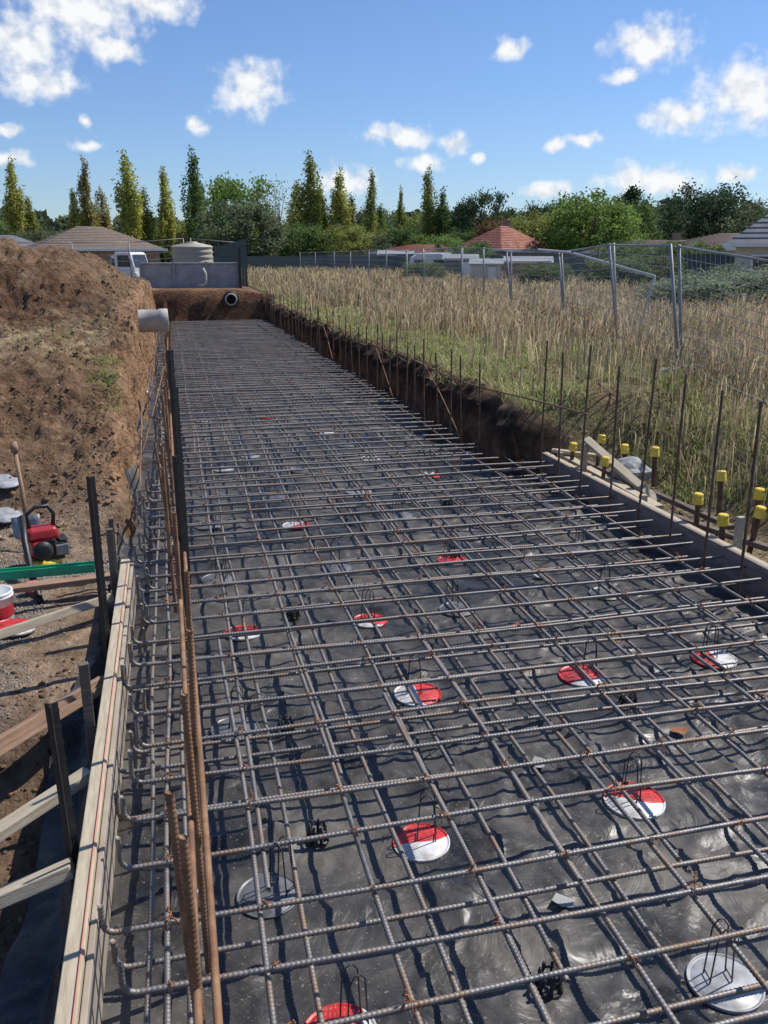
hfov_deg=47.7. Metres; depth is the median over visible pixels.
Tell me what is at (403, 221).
broadleaf tree
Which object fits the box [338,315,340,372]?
starter bar
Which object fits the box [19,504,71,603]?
petrol engine
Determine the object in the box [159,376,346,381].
reinforcing bar
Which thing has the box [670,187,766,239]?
gum tree
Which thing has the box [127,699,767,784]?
reinforcing bar
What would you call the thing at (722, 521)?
steel peg
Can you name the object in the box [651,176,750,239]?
gum tree
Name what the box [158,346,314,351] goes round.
reinforcing bar
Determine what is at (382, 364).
starter bar
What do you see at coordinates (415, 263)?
temporary fence
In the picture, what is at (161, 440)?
reinforcing bar
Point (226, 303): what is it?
black pipe
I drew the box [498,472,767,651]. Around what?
reinforcing bar
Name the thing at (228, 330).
reinforcing bar
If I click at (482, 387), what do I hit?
tie rail
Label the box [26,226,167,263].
house
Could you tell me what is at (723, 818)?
reinforcing bar
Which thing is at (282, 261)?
metal fence
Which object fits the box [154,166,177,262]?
poplar tree
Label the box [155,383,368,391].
reinforcing bar
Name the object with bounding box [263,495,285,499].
paint tin lid
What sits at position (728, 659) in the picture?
paint tin lid
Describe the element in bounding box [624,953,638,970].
wire tie
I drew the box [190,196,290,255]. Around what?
broadleaf tree
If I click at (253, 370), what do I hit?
reinforcing bar
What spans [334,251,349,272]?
temporary fence
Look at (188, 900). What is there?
starter bar
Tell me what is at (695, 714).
reinforcing bar
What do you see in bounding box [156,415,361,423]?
reinforcing bar
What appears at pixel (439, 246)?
broadleaf tree
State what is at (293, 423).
reinforcing bar
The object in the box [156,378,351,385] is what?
reinforcing bar
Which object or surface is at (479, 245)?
broadleaf tree
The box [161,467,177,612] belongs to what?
starter bar
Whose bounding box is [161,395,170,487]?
starter bar
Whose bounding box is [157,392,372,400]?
reinforcing bar
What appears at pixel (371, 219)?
poplar tree
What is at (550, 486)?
reinforcing bar
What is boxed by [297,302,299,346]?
starter bar
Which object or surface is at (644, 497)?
timber stake
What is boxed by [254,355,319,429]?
reinforcing bar
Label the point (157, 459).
starter bar
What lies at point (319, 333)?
starter bar
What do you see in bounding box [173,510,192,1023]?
reinforcing bar
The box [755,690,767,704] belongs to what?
wire tie
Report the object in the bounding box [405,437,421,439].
paint tin lid
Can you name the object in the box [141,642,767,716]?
reinforcing bar
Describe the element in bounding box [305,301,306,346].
starter bar
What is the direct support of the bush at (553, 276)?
on the ground at (510, 429)
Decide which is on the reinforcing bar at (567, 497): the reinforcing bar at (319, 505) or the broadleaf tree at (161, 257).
the reinforcing bar at (319, 505)
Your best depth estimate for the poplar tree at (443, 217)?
99.86 m
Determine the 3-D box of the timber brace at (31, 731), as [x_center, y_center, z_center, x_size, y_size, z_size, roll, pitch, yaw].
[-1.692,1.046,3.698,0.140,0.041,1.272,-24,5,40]
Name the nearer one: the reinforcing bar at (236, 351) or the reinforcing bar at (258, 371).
the reinforcing bar at (258, 371)
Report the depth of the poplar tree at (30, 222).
98.91 m
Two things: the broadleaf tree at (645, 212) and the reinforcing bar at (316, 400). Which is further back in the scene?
the broadleaf tree at (645, 212)
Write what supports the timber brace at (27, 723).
on the timber brace at (31, 731)
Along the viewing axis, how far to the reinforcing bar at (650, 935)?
3.44 m
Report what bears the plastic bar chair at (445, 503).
on the plastic membrane
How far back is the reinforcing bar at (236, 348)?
18.68 m
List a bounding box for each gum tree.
[0,224,32,240]
[8,226,55,241]
[412,206,451,235]
[521,200,572,235]
[630,195,670,239]
[642,201,688,238]
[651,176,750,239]
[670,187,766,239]
[703,193,767,232]
[714,208,764,232]
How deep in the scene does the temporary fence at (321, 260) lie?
58.20 m
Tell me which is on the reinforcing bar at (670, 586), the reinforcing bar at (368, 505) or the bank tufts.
the reinforcing bar at (368, 505)
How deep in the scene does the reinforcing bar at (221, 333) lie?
22.26 m
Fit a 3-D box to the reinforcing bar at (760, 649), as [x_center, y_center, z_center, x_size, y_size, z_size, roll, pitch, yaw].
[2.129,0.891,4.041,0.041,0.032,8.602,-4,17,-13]
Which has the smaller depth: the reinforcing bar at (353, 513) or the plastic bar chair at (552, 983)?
the plastic bar chair at (552, 983)
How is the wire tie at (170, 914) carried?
attached to the reinforcing bar at (104, 927)
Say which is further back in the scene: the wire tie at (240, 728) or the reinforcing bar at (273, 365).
the reinforcing bar at (273, 365)
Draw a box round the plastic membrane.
[0,325,767,1023]
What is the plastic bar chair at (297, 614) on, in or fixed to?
on the plastic membrane
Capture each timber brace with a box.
[0,593,114,639]
[0,676,103,744]
[0,684,102,756]
[0,767,90,842]
[0,857,74,909]
[10,571,118,592]
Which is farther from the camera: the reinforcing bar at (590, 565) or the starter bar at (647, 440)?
the starter bar at (647, 440)
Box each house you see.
[0,235,33,246]
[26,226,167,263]
[369,245,454,253]
[449,220,549,253]
[576,233,683,253]
[647,233,739,253]
[722,214,767,282]
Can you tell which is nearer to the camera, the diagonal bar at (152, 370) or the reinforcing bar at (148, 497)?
the reinforcing bar at (148, 497)
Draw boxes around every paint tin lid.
[0,474,18,488]
[0,507,22,522]
[0,618,35,636]
[194,520,223,530]
[201,436,220,439]
[201,573,232,583]
[210,716,259,742]
[213,466,233,471]
[224,625,259,640]
[236,872,295,919]
[240,453,259,458]
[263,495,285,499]
[282,521,309,529]
[289,467,309,473]
[304,1003,375,1023]
[323,563,352,572]
[337,444,356,447]
[346,490,371,495]
[353,613,387,628]
[361,455,379,460]
[387,511,413,518]
[393,683,441,706]
[393,823,449,862]
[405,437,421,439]
[419,472,440,478]
[437,555,466,565]
[439,602,475,616]
[447,450,467,454]
[558,665,604,686]
[561,545,589,555]
[589,587,620,600]
[603,782,665,820]
[686,953,765,1014]
[691,650,737,669]
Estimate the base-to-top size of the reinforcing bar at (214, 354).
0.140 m
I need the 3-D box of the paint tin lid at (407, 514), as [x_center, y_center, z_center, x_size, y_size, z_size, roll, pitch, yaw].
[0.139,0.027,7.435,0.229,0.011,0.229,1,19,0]
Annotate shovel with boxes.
[10,441,40,540]
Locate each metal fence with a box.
[213,256,263,267]
[264,256,326,270]
[327,254,414,269]
[487,254,541,258]
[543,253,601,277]
[627,254,689,271]
[689,254,734,277]
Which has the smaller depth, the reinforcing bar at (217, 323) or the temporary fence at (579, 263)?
the temporary fence at (579, 263)
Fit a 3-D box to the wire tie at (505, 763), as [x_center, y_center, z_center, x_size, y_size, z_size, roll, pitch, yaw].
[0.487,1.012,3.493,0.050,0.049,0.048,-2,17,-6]
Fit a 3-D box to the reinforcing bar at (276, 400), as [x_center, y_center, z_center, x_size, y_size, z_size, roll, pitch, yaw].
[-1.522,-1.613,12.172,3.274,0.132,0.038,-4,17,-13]
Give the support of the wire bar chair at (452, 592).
on the paint tin lid at (442, 607)
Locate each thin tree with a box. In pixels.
[249,185,280,228]
[258,174,299,237]
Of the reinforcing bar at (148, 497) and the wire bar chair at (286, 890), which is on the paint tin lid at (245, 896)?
the wire bar chair at (286, 890)
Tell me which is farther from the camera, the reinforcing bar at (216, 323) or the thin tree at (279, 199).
the thin tree at (279, 199)
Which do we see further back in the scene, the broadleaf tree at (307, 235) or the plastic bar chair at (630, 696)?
the broadleaf tree at (307, 235)
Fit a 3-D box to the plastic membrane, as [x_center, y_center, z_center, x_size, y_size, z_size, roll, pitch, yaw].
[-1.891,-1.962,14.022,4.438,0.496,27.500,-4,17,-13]
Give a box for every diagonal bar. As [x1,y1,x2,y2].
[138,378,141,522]
[142,366,164,454]
[148,333,156,407]
[369,333,392,396]
[420,356,459,436]
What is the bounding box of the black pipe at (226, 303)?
[223,291,238,306]
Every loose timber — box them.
[551,448,600,458]
[563,454,663,508]
[584,436,660,501]
[587,460,734,529]
[661,509,767,551]
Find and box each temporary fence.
[20,242,70,247]
[71,242,131,276]
[127,238,183,276]
[190,238,244,271]
[300,252,314,268]
[315,251,333,269]
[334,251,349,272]
[350,250,368,278]
[368,249,385,277]
[386,249,407,280]
[406,249,423,283]
[424,247,462,285]
[461,247,483,290]
[483,248,511,298]
[506,251,562,310]
[560,243,626,340]
[608,243,699,375]
[677,244,767,403]
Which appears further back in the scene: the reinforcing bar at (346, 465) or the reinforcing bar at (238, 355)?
the reinforcing bar at (238, 355)
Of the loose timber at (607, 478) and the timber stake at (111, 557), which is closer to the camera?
the timber stake at (111, 557)
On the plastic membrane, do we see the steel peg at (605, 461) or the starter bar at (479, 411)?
the starter bar at (479, 411)
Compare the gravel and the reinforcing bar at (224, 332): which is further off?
the reinforcing bar at (224, 332)
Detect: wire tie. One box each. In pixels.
[161,906,178,931]
[162,771,175,783]
[163,847,171,865]
[165,980,174,992]
[234,725,245,736]
[244,789,257,809]
[261,899,271,912]
[400,989,419,1017]
[435,806,450,823]
[458,698,467,709]
[467,861,474,877]
[490,912,502,932]
[498,756,509,772]
[549,633,558,643]
[555,850,569,863]
[579,749,590,760]
[595,680,606,692]
[606,778,620,797]
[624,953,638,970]
[649,837,662,845]
[653,735,665,749]
[685,871,703,896]
[723,664,731,676]
[724,727,736,740]
[734,818,744,830]
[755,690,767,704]
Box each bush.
[399,261,452,279]
[512,260,578,284]
[574,255,662,289]
[618,251,689,286]
[628,275,757,308]
[653,269,764,300]
[676,261,767,288]
[734,273,767,305]
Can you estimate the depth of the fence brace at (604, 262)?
14.02 m
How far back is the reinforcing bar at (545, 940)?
3.48 m
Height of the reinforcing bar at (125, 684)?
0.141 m
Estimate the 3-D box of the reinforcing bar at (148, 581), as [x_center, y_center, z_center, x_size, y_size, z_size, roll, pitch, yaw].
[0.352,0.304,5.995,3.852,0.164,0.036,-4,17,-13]
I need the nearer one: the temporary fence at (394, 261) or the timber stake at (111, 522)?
the timber stake at (111, 522)
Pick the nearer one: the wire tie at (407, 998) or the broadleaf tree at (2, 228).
the wire tie at (407, 998)
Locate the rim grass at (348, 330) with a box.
[269,300,494,386]
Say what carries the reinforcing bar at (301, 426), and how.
on the reinforcing bar at (190, 416)
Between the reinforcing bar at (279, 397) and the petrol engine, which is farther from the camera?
the reinforcing bar at (279, 397)
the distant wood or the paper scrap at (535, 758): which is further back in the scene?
the distant wood
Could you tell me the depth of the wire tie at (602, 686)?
4.12 m
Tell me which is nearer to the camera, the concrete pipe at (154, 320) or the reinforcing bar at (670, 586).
the reinforcing bar at (670, 586)
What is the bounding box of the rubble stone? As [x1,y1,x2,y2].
[613,456,651,482]
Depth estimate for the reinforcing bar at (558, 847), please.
3.65 m
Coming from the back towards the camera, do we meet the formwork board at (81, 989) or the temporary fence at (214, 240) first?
the temporary fence at (214, 240)
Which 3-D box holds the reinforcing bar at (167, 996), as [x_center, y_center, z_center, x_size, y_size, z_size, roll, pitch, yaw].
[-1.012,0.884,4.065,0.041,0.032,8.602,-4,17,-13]
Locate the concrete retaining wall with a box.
[139,261,238,287]
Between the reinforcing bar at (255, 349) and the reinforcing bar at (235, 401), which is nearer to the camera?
the reinforcing bar at (235, 401)
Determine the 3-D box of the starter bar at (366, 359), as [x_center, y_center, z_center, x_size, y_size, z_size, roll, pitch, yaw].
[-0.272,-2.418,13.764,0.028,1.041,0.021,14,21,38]
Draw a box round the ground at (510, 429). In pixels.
[0,237,767,972]
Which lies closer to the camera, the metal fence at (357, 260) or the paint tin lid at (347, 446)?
the paint tin lid at (347, 446)
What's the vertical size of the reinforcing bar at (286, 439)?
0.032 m
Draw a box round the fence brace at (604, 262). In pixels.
[537,248,655,340]
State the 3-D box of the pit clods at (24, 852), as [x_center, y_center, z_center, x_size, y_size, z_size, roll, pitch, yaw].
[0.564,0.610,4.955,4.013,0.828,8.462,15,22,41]
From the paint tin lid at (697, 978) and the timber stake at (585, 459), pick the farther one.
the timber stake at (585, 459)
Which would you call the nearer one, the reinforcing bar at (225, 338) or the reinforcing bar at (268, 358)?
the reinforcing bar at (268, 358)
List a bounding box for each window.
[433,260,443,263]
[750,254,767,282]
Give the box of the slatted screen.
[214,239,247,286]
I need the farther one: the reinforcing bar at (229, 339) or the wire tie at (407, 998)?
the reinforcing bar at (229, 339)
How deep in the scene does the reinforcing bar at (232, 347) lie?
18.90 m
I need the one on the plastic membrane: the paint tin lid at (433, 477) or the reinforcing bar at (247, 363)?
the paint tin lid at (433, 477)
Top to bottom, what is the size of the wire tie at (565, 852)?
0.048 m
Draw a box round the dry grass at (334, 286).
[241,265,767,503]
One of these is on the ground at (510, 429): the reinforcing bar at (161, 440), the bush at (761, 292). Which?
the bush at (761, 292)
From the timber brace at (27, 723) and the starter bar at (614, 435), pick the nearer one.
the timber brace at (27, 723)
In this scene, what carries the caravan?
on the ground at (510, 429)
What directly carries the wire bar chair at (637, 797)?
on the paint tin lid at (651, 803)
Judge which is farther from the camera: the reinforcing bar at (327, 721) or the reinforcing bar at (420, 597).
the reinforcing bar at (420, 597)
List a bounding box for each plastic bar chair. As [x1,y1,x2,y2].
[275,714,294,735]
[286,605,300,620]
[306,819,329,847]
[443,498,452,505]
[448,547,459,557]
[534,961,563,999]
[618,687,637,707]
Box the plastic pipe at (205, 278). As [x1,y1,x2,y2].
[198,268,206,286]
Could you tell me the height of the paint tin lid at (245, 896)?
0.011 m
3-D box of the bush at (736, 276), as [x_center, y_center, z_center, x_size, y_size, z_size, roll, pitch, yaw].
[8.552,-5.702,22.431,3.167,1.078,2.754,-3,17,-11]
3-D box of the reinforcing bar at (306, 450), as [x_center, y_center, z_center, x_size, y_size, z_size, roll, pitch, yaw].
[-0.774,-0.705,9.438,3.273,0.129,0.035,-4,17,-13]
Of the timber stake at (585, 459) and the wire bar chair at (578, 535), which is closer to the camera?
the wire bar chair at (578, 535)
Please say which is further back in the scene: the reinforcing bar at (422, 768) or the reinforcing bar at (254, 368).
the reinforcing bar at (254, 368)
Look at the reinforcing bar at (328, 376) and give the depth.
14.68 m
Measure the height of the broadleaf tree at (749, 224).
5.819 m
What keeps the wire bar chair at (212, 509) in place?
on the paint tin lid at (213, 527)
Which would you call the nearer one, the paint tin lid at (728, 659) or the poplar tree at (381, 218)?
the paint tin lid at (728, 659)
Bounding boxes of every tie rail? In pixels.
[168,389,202,1023]
[183,552,222,1023]
[267,301,341,328]
[341,329,588,414]
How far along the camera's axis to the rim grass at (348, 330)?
13.83 m
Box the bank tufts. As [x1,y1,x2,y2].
[1,254,144,421]
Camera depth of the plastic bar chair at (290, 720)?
4.10 m
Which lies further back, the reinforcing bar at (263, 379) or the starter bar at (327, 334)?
the starter bar at (327, 334)
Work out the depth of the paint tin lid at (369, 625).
5.35 m
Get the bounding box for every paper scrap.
[532,756,545,767]
[552,893,573,906]
[671,727,687,733]
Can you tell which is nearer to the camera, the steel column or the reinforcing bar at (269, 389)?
the reinforcing bar at (269, 389)
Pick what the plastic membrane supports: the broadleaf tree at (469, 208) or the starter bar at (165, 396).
the starter bar at (165, 396)
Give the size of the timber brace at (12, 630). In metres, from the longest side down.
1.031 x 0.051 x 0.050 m
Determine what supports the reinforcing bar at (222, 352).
on the reinforcing bar
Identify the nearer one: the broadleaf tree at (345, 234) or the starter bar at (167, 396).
the starter bar at (167, 396)
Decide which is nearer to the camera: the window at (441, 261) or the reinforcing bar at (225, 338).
the reinforcing bar at (225, 338)
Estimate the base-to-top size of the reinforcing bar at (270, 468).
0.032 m
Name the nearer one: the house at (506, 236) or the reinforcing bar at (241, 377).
the reinforcing bar at (241, 377)
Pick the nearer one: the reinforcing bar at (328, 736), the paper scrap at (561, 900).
the paper scrap at (561, 900)
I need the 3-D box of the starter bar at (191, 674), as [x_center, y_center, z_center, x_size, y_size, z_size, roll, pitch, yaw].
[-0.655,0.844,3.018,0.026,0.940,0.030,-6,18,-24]
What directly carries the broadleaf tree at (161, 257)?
on the ground at (510, 429)
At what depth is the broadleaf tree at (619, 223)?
54.27 m
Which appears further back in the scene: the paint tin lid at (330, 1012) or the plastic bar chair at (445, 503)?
the plastic bar chair at (445, 503)
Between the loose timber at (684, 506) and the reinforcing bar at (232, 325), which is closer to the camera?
the loose timber at (684, 506)
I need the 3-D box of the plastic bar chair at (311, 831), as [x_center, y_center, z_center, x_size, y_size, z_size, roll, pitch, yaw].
[-0.258,1.241,3.366,0.096,0.076,0.096,2,15,-2]
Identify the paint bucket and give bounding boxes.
[0,584,13,620]
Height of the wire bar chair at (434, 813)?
0.202 m
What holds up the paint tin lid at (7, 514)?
on the ground at (510, 429)
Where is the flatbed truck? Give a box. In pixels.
[110,252,149,277]
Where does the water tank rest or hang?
on the ground at (510, 429)
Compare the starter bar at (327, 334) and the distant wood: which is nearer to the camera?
the starter bar at (327, 334)
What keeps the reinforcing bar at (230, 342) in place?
on the plastic membrane
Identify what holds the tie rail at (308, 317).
attached to the starter bar at (339, 341)
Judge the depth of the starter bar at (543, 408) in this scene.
8.32 m
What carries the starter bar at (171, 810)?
on the plastic membrane
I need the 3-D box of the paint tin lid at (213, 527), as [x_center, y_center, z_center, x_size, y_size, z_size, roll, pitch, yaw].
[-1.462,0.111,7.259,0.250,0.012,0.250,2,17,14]
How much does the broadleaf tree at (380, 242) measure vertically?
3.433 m
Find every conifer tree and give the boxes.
[444,202,471,234]
[618,181,648,233]
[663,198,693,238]
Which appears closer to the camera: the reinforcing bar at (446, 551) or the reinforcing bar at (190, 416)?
the reinforcing bar at (446, 551)
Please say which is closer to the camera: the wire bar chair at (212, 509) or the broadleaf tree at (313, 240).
the wire bar chair at (212, 509)
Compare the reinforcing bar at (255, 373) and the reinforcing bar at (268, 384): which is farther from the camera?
the reinforcing bar at (255, 373)
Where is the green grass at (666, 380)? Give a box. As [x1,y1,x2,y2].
[248,281,767,513]
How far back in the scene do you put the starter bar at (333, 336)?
16.39 m
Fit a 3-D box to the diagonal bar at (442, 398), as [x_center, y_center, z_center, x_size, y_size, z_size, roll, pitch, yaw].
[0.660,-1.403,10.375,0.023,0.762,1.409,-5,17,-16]
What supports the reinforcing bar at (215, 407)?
on the plastic membrane
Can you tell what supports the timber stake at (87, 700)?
on the ground at (510, 429)
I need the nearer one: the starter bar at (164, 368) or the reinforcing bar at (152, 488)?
the reinforcing bar at (152, 488)
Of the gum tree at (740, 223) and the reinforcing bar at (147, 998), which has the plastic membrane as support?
the reinforcing bar at (147, 998)
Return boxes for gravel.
[0,507,120,718]
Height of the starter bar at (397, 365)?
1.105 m
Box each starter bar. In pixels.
[153,441,170,532]
[160,445,170,581]
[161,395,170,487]
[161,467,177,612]
[162,353,165,385]
[164,386,171,460]
[164,454,173,554]
[164,790,192,1012]
[165,380,169,423]
[165,406,173,506]
[168,399,174,455]
[171,526,187,650]
[172,512,189,704]
[177,834,205,1023]
[180,693,210,973]
[183,569,192,630]
[186,630,203,863]
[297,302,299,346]
[301,306,301,342]
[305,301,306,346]
[316,306,317,354]
[318,310,319,357]
[326,309,328,362]
[332,310,333,366]
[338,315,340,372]
[345,317,345,372]
[350,325,352,382]
[358,326,359,387]
[366,326,367,389]
[376,323,378,392]
[381,333,382,395]
[388,337,390,404]
[396,332,397,410]
[405,342,408,416]
[413,345,415,423]
[423,339,424,428]
[435,353,438,436]
[449,349,452,443]
[459,355,461,451]
[478,364,480,462]
[539,341,547,476]
[557,352,563,486]
[578,345,591,500]
[608,366,620,514]
[635,358,657,534]
[667,375,686,556]
[701,390,723,578]
[736,402,762,598]
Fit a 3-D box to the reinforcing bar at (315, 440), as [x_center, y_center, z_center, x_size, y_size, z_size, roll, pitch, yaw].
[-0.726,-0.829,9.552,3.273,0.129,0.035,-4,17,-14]
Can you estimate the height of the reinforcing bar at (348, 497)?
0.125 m
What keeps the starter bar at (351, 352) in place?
on the plastic membrane
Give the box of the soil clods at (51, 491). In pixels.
[0,251,138,540]
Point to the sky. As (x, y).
(524, 98)
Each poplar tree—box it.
[1,155,28,234]
[21,195,42,241]
[66,188,83,229]
[76,154,100,226]
[93,186,113,229]
[109,149,145,240]
[135,186,159,244]
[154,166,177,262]
[179,143,206,242]
[198,182,211,242]
[285,180,304,240]
[293,150,326,245]
[318,187,329,229]
[325,166,353,240]
[326,187,337,231]
[346,192,358,236]
[361,167,379,233]
[375,203,387,234]
[394,184,406,230]
[417,164,439,241]
[432,186,451,242]
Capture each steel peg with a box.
[569,442,576,459]
[595,434,605,465]
[601,456,609,478]
[620,444,628,457]
[650,446,659,486]
[692,492,703,527]
[715,470,726,515]
[717,513,728,540]
[746,505,765,553]
[750,487,764,533]
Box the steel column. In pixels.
[237,249,241,287]
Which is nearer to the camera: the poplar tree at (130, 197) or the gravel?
the gravel
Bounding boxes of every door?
[463,262,470,277]
[488,267,495,279]
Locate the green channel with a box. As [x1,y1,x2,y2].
[0,561,94,580]
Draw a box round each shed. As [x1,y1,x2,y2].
[377,250,414,270]
[442,254,478,277]
[469,258,502,282]
[503,256,553,278]
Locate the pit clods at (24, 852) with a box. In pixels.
[0,414,764,978]
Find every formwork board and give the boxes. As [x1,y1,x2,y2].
[54,559,136,1023]
[541,452,767,608]
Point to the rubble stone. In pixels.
(633, 465)
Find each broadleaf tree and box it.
[0,218,10,234]
[0,221,49,235]
[137,229,184,262]
[150,219,193,258]
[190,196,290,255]
[204,171,275,234]
[275,221,327,255]
[294,231,337,246]
[300,240,351,255]
[313,220,378,255]
[337,233,396,252]
[354,204,394,230]
[365,228,403,248]
[378,222,422,248]
[385,211,417,242]
[388,209,420,236]
[405,235,440,244]
[408,233,464,244]
[428,241,471,253]
[433,225,479,243]
[447,239,495,258]
[452,187,512,237]
[470,214,506,238]
[475,204,532,230]
[501,209,552,242]
[508,217,546,236]
[533,187,652,253]
[533,211,599,251]
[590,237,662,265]
[596,192,665,239]
[651,237,712,253]
[681,242,728,266]
[733,211,767,232]
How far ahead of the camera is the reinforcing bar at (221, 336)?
21.58 m
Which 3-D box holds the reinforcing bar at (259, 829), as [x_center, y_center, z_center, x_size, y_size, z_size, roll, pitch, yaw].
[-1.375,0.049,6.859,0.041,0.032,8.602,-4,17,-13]
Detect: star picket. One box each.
[44,701,78,893]
[86,476,109,666]
[166,350,191,584]
[172,456,186,627]
[176,387,188,545]
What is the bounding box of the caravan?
[408,253,443,271]
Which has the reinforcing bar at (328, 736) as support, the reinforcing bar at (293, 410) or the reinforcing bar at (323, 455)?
the reinforcing bar at (323, 455)
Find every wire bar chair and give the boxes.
[205,500,215,521]
[215,549,227,577]
[229,685,246,728]
[242,597,254,630]
[270,836,294,895]
[290,500,299,525]
[330,539,340,566]
[339,963,368,1023]
[361,587,374,618]
[392,491,401,515]
[407,654,421,693]
[416,788,436,841]
[444,532,455,559]
[446,579,457,609]
[574,522,585,547]
[582,636,596,674]
[598,563,609,593]
[619,751,641,802]
[701,622,718,658]
[703,918,735,983]
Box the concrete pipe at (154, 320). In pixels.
[137,308,168,332]
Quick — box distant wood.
[0,195,764,261]
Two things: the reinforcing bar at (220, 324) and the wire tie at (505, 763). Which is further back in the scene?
the reinforcing bar at (220, 324)
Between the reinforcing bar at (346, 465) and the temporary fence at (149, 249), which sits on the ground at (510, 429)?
the temporary fence at (149, 249)
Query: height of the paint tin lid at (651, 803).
0.012 m
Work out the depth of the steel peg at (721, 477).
6.79 m
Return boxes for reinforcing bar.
[97,815,767,935]
[110,846,767,970]
[113,725,767,820]
[115,766,767,870]
[116,688,767,773]
[116,874,767,995]
[119,728,767,822]
[120,615,767,689]
[124,621,767,692]
[127,596,767,664]
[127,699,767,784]
[128,599,767,666]
[128,638,767,716]
[128,675,767,753]
[130,578,761,644]
[134,519,652,563]
[134,666,767,747]
[136,541,693,592]
[136,554,696,605]
[137,485,588,518]
[138,514,623,552]
[139,475,569,502]
[139,489,578,519]
[140,555,723,607]
[140,566,721,624]
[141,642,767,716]
[142,480,578,510]
[142,510,637,551]
[142,533,685,577]
[142,582,749,646]
[143,474,160,1023]
[143,495,592,527]
[143,503,626,540]
[143,504,607,540]
[143,525,646,565]
[144,496,612,529]
[145,465,555,493]
[145,482,570,510]
[145,534,663,578]
[145,565,746,623]
[146,473,555,500]
[146,545,682,589]
[147,461,547,486]
[150,467,544,490]
[154,332,273,334]
[154,334,289,338]
[154,347,299,351]
[154,387,374,395]
[154,453,483,471]
[155,332,285,335]
[155,350,314,355]
[155,351,316,356]
[155,352,318,358]
[155,358,327,364]
[155,363,336,369]
[155,370,347,377]
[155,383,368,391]
[155,385,371,392]
[155,395,388,405]
[155,398,379,407]
[155,417,423,430]
[156,330,282,332]
[156,339,298,343]
[156,341,302,345]
[156,344,304,348]
[156,345,298,348]
[156,353,322,359]
[156,356,327,362]
[156,361,320,365]
[156,365,340,371]
[156,368,336,374]
[156,374,355,381]
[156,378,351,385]
[156,389,327,394]
[156,406,407,418]
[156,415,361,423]
[156,417,412,429]
[156,437,458,454]
[157,332,289,336]
[157,333,290,337]
[157,335,295,340]
[157,339,296,342]
[157,344,308,349]
[157,346,309,350]
[157,350,279,355]
[157,353,315,357]
[157,355,304,360]
[157,356,325,361]
[157,359,332,365]
[157,361,335,367]
[157,370,162,489]
[157,386,363,393]
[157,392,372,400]
[157,413,419,425]
[158,329,281,332]
[158,331,282,333]
[158,336,293,339]
[158,337,297,341]
[158,341,300,344]
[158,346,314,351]
[158,348,314,353]
[158,367,344,373]
[158,369,347,375]
[158,378,363,385]
[158,398,396,408]
[158,421,433,434]
[158,426,407,439]
[158,434,432,447]
[158,449,464,463]
[159,342,305,347]
[159,350,309,354]
[159,372,355,379]
[159,373,345,380]
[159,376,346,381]
[159,400,401,410]
[159,430,431,443]
[159,447,476,465]
[160,376,360,383]
[160,383,349,389]
[160,389,374,397]
[160,393,388,402]
[160,411,417,422]
[160,421,418,432]
[160,425,441,437]
[160,459,482,475]
[161,380,368,387]
[161,390,385,398]
[161,395,377,403]
[162,381,332,388]
[162,405,408,415]
[162,410,401,420]
[163,443,474,459]
[163,510,171,1023]
[164,428,449,442]
[164,433,457,448]
[165,439,454,452]
[166,444,443,460]
[168,457,498,478]
[169,321,259,322]
[169,321,269,323]
[169,322,268,324]
[171,323,271,325]
[171,324,271,326]
[171,325,273,327]
[171,326,277,328]
[171,327,275,329]
[171,328,279,330]
[172,320,237,321]
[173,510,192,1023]
[176,323,254,324]
[179,320,266,321]
[180,400,384,409]
[180,406,389,413]
[180,406,402,416]
[181,359,195,455]
[183,357,320,361]
[184,465,490,482]
[187,451,473,470]
[191,372,327,376]
[192,419,270,893]
[194,328,266,329]
[194,363,328,368]
[195,325,265,326]
[199,357,225,441]
[203,434,324,1022]
[209,366,232,433]
[217,410,343,777]
[217,638,276,1023]
[221,364,271,469]
[223,356,264,431]
[235,362,295,454]
[236,353,288,426]
[238,435,472,1023]
[239,341,283,395]
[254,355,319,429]
[254,430,551,1023]
[259,347,307,397]
[265,431,570,986]
[269,378,395,528]
[275,348,353,415]
[275,419,582,884]
[277,599,422,1023]
[279,365,346,427]
[284,353,357,415]
[287,344,360,400]
[292,379,448,534]
[295,434,685,987]
[305,346,386,400]
[311,424,690,874]
[317,924,767,1023]
[329,393,591,618]
[339,382,561,550]
[341,468,767,993]
[347,426,767,838]
[358,417,750,747]
[360,381,606,547]
[382,693,553,1023]
[384,472,767,865]
[385,416,766,698]
[417,634,679,1023]
[464,480,767,712]
[472,519,767,778]
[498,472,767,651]
[504,456,634,534]
[506,478,767,655]
[524,470,765,614]
[551,484,767,614]
[587,980,767,1023]
[708,1009,767,1023]
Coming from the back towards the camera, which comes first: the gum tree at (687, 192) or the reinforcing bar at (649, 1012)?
the gum tree at (687, 192)
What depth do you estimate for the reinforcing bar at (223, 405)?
11.77 m
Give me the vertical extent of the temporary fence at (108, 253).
1.750 m
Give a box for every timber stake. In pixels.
[78,661,95,769]
[106,528,117,606]
[108,518,117,570]
[580,443,587,471]
[639,494,647,501]
[733,516,744,549]
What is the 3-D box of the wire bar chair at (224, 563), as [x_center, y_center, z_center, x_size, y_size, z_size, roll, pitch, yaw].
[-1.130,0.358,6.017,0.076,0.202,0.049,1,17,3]
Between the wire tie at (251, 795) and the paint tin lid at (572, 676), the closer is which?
the wire tie at (251, 795)
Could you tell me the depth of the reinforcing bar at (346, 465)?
8.87 m
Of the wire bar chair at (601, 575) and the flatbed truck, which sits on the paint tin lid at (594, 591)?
the wire bar chair at (601, 575)
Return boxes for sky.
[0,0,767,224]
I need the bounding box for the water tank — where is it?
[171,241,212,262]

